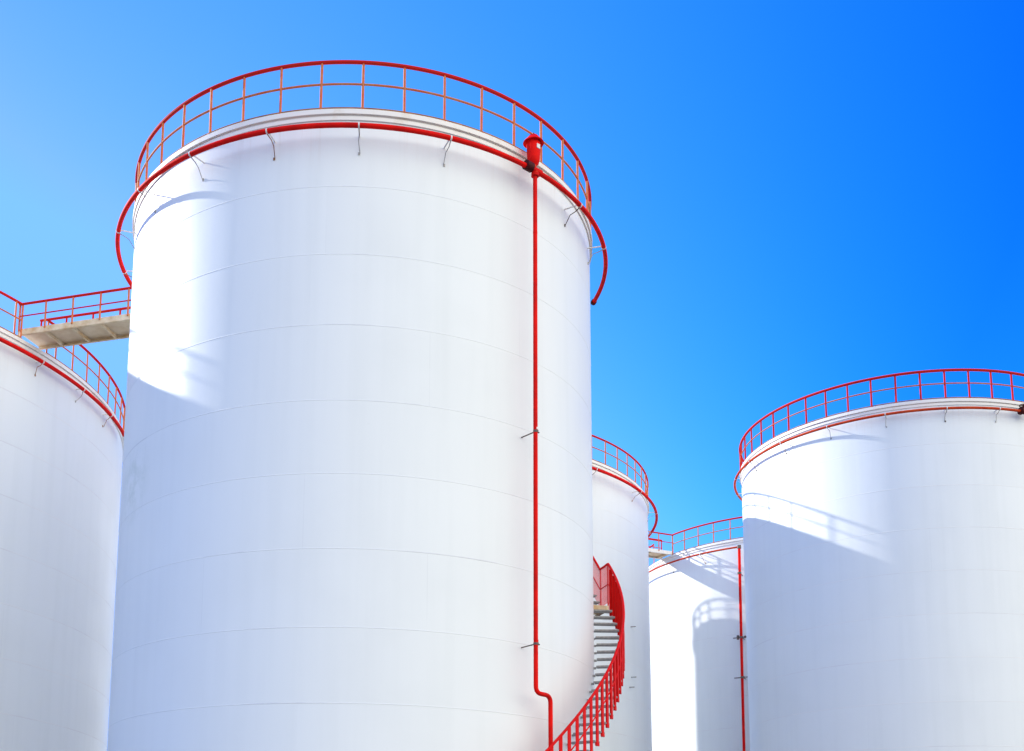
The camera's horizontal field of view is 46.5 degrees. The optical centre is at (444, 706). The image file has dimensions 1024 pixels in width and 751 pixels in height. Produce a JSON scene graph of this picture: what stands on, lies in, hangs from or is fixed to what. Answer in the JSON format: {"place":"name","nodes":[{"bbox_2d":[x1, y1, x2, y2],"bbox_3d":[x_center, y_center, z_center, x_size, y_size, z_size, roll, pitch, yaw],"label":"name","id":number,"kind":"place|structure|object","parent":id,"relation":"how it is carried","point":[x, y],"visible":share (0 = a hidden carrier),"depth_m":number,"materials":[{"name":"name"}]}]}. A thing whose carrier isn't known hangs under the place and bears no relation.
{"place":"outdoors","nodes":[
{"label":"outdoors","id":0,"kind":"place"},
{"bbox_2d":[0,0,1023,744],"label":"sky","id":1,"kind":"structure","parent":0,"point":[792,200],"materials":[{"name":"blue"}]},
{"label":"ground","id":2,"kind":"structure","parent":0,"visible":0},
{"bbox_2d":[0,291,125,750],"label":"storage tank","id":3,"kind":"object","parent":2,"relation":"on","point":[61,455],"visible":0.93,"depth_m":31.33,"materials":[{"name":"white metal"}]},
{"bbox_2d":[0,337,123,436],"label":"sprinkler ring","id":4,"kind":"object","parent":3,"relation":"attached to","point":[69,379],"visible":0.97,"depth_m":31.73,"materials":[{"name":"red paint"}]},
{"bbox_2d":[107,60,594,750],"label":"storage tank","id":5,"kind":"object","parent":2,"relation":"on","point":[325,532],"visible":0.96,"depth_m":21.40,"materials":[{"name":"white metal"}]},
{"bbox_2d":[18,287,131,349],"bbox_3d":[-8.153,-9.999,30.186,5.576,0.870,0.968,-2,-9,16],"label":"catwalk","id":6,"kind":"object","parent":5,"relation":"attached to","point":[87,331],"visible":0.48,"depth_m":30.39,"materials":[{"name":"beige paint"}]},
{"bbox_2d":[115,122,607,304],"bbox_3d":[-2.224,-9.665,25.343,10.786,0.418,8.144,-3,-10,19],"label":"sprinkler ring","id":7,"kind":"object","parent":5,"relation":"attached to","point":[269,131],"visible":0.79,"depth_m":22.13,"materials":[{"name":"red paint"}]},
{"bbox_2d":[521,171,552,746],"bbox_3d":[1.709,-4.442,21.911,0.474,11.491,0.431,8,-11,-38],"label":"riser pipe","id":8,"kind":"object","parent":5,"relation":"attached to","point":[535,176],"visible":1,"depth_m":21.65,"materials":[{"name":"red metal"}]},
{"bbox_2d":[522,132,543,176],"bbox_3d":[1.675,-10.568,22.685,0.462,0.890,0.402,8,-12,-39],"label":"foam chamber","id":9,"kind":"object","parent":8,"relation":"on","point":[533,143],"visible":1,"depth_m":22.60,"materials":[{"name":"red paint"}]},
{"bbox_2d":[545,556,624,750],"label":"spiral staircase","id":10,"kind":"structure","parent":5,"relation":"attached to","point":[614,608],"depth_m":23.44,"materials":[{"name":"metal"}]},
{"bbox_2d":[592,435,651,750],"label":"storage tank","id":11,"kind":"object","parent":2,"relation":"on","point":[620,532],"visible":0.18,"depth_m":43.83,"materials":[{"name":"white metal"}]},
{"bbox_2d":[592,466,657,537],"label":"sprinkler ring","id":12,"kind":"object","parent":11,"relation":"attached to","point":[635,488],"visible":0.23,"depth_m":44.77,"materials":[{"name":"red paint"}]},
{"bbox_2d":[648,532,671,558],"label":"catwalk","id":13,"kind":"object","parent":11,"relation":"attached to","point":[658,553],"visible":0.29,"depth_m":54.74,"materials":[{"name":"paint"}]},
{"bbox_2d":[649,516,749,750],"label":"storage tank","id":14,"kind":"object","parent":2,"relation":"on","point":[695,656],"visible":0.26,"depth_m":52.89,"materials":[{"name":"white metal"}]},
{"bbox_2d":[649,546,736,572],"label":"sprinkler ring","id":15,"kind":"object","parent":14,"relation":"attached to","point":[700,554],"visible":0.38,"depth_m":53.12,"materials":[{"name":"red paint"}]},
{"bbox_2d":[733,545,747,750],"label":"riser pipe","id":16,"kind":"object","parent":14,"relation":"attached to","point":[741,638],"visible":0.95,"depth_m":50.99,"materials":[{"name":"red metal"}]},
{"bbox_2d":[739,368,1023,750],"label":"storage tank","id":17,"kind":"object","parent":2,"relation":"on","point":[884,582],"visible":0.99,"depth_m":37.18,"materials":[{"name":"white metal"}]},
{"bbox_2d":[734,406,1020,500],"bbox_3d":[16.437,-8.459,41.356,11.755,0.414,9.079,1,-9,0],"label":"sprinkler ring","id":18,"kind":"object","parent":17,"relation":"attached to","point":[868,417],"visible":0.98,"depth_m":37.81,"materials":[{"name":"red paint"}]},
{"bbox_2d":[1017,404,1023,414],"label":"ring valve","id":19,"kind":"object","parent":18,"relation":"attached to","point":[1021,409],"visible":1,"depth_m":37.13,"materials":[{"name":"red metal"}]}
]}

